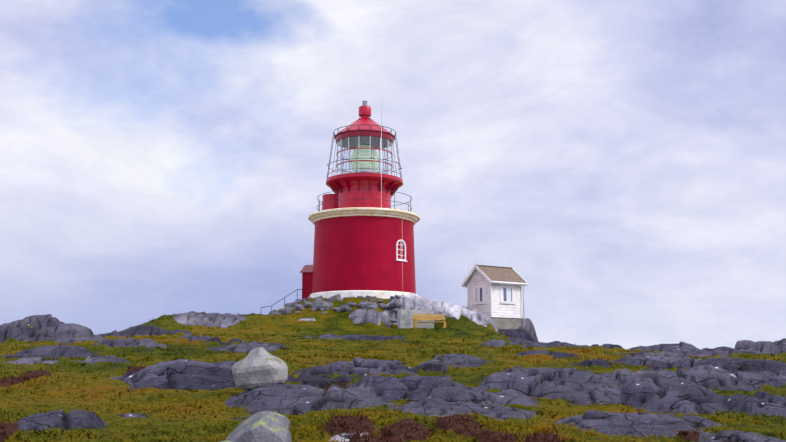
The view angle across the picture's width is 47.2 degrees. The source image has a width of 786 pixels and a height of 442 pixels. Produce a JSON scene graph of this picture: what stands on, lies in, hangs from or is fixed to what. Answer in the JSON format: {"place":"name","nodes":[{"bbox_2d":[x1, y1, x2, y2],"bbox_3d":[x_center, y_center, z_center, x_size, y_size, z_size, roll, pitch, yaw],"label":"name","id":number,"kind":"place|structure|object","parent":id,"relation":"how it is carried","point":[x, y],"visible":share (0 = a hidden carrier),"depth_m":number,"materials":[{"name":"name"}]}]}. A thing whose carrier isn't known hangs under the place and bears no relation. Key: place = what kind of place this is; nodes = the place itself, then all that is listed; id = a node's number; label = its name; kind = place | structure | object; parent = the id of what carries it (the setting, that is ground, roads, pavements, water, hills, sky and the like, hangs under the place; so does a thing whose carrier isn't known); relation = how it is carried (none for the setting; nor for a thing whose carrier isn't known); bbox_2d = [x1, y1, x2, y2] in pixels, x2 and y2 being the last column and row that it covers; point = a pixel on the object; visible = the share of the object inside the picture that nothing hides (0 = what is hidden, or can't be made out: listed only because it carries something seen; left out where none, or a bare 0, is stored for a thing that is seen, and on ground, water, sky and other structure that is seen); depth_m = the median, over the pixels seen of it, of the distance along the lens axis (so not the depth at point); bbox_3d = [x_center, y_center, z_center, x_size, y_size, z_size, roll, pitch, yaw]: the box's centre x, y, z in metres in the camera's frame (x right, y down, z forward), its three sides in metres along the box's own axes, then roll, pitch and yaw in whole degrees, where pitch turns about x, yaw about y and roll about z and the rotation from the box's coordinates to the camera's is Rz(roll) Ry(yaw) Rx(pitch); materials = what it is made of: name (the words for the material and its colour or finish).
{"place":"outdoors","nodes":[
{"label":"outdoors","id":0,"kind":"place"},
{"bbox_2d":[0,293,785,441],"bbox_3d":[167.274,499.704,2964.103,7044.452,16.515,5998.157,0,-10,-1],"label":"terrain","id":1,"kind":"structure","parent":0,"point":[672,378],"depth_m":16.92,"materials":[{"name":"green plant"}]},
{"bbox_2d":[225,411,291,441],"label":"boulder","id":2,"kind":"object","parent":1,"relation":"on","point":[266,426],"visible":0.98,"depth_m":8.99,"materials":[{"name":"grey stone"}]},
{"bbox_2d":[231,347,287,389],"bbox_3d":[-2.268,2.543,15.393,0.942,0.758,0.721,-9,-7,18],"label":"pale boulder","id":3,"kind":"object","parent":1,"relation":"on","point":[260,367],"visible":0.83,"depth_m":15.14,"materials":[{"name":"stone"}]},
{"bbox_2d":[261,289,301,312],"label":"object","id":4,"kind":"structure","parent":1,"relation":"on","point":[283,307],"depth_m":56.94,"materials":[{"name":"metal"}]},
{"bbox_2d":[268,294,403,322],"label":"rubble bank stones","id":5,"kind":"object","parent":1,"relation":"on","point":[318,303],"visible":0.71,"depth_m":52.91,"materials":[{"name":"grey stone"}]},
{"bbox_2d":[300,100,419,298],"bbox_3d":[-2.115,-2.684,59.071,7.774,18.600,7.280,0,-10,-1],"label":"lighthouse","id":6,"kind":"object","parent":1,"relation":"on","point":[364,239],"visible":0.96,"depth_m":56.20,"materials":[{"name":"red paint"}]},
{"bbox_2d":[0,299,785,441],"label":"grass tufts","id":7,"kind":"object","parent":1,"relation":"on","point":[482,424],"visible":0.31,"depth_m":14.00,"materials":[{"name":"green plant"}]},
{"bbox_2d":[397,308,433,328],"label":"concrete block","id":8,"kind":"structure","parent":1,"relation":"on","point":[405,320],"depth_m":49.99,"materials":[{"name":"grey concrete"}]},
{"bbox_2d":[413,314,445,328],"bbox_3d":[1.999,5.676,49.085,1.750,1.213,0.646,1,-10,-5],"label":"bench","id":9,"kind":"object","parent":1,"relation":"on","point":[419,316],"visible":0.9,"depth_m":49.34,"materials":[{"name":"yellow wood"}]},
{"bbox_2d":[461,263,527,328],"bbox_3d":[6.485,4.964,57.607,3.005,6.410,3.160,6,-11,-32],"label":"hut","id":10,"kind":"object","parent":1,"relation":"on","point":[494,293],"visible":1,"depth_m":56.78,"materials":[{"name":"wood"}]},
{"bbox_2d":[0,0,785,349],"label":"sky","id":11,"kind":"structure","parent":0,"point":[626,159],"materials":[{"name":"white"}]}
]}

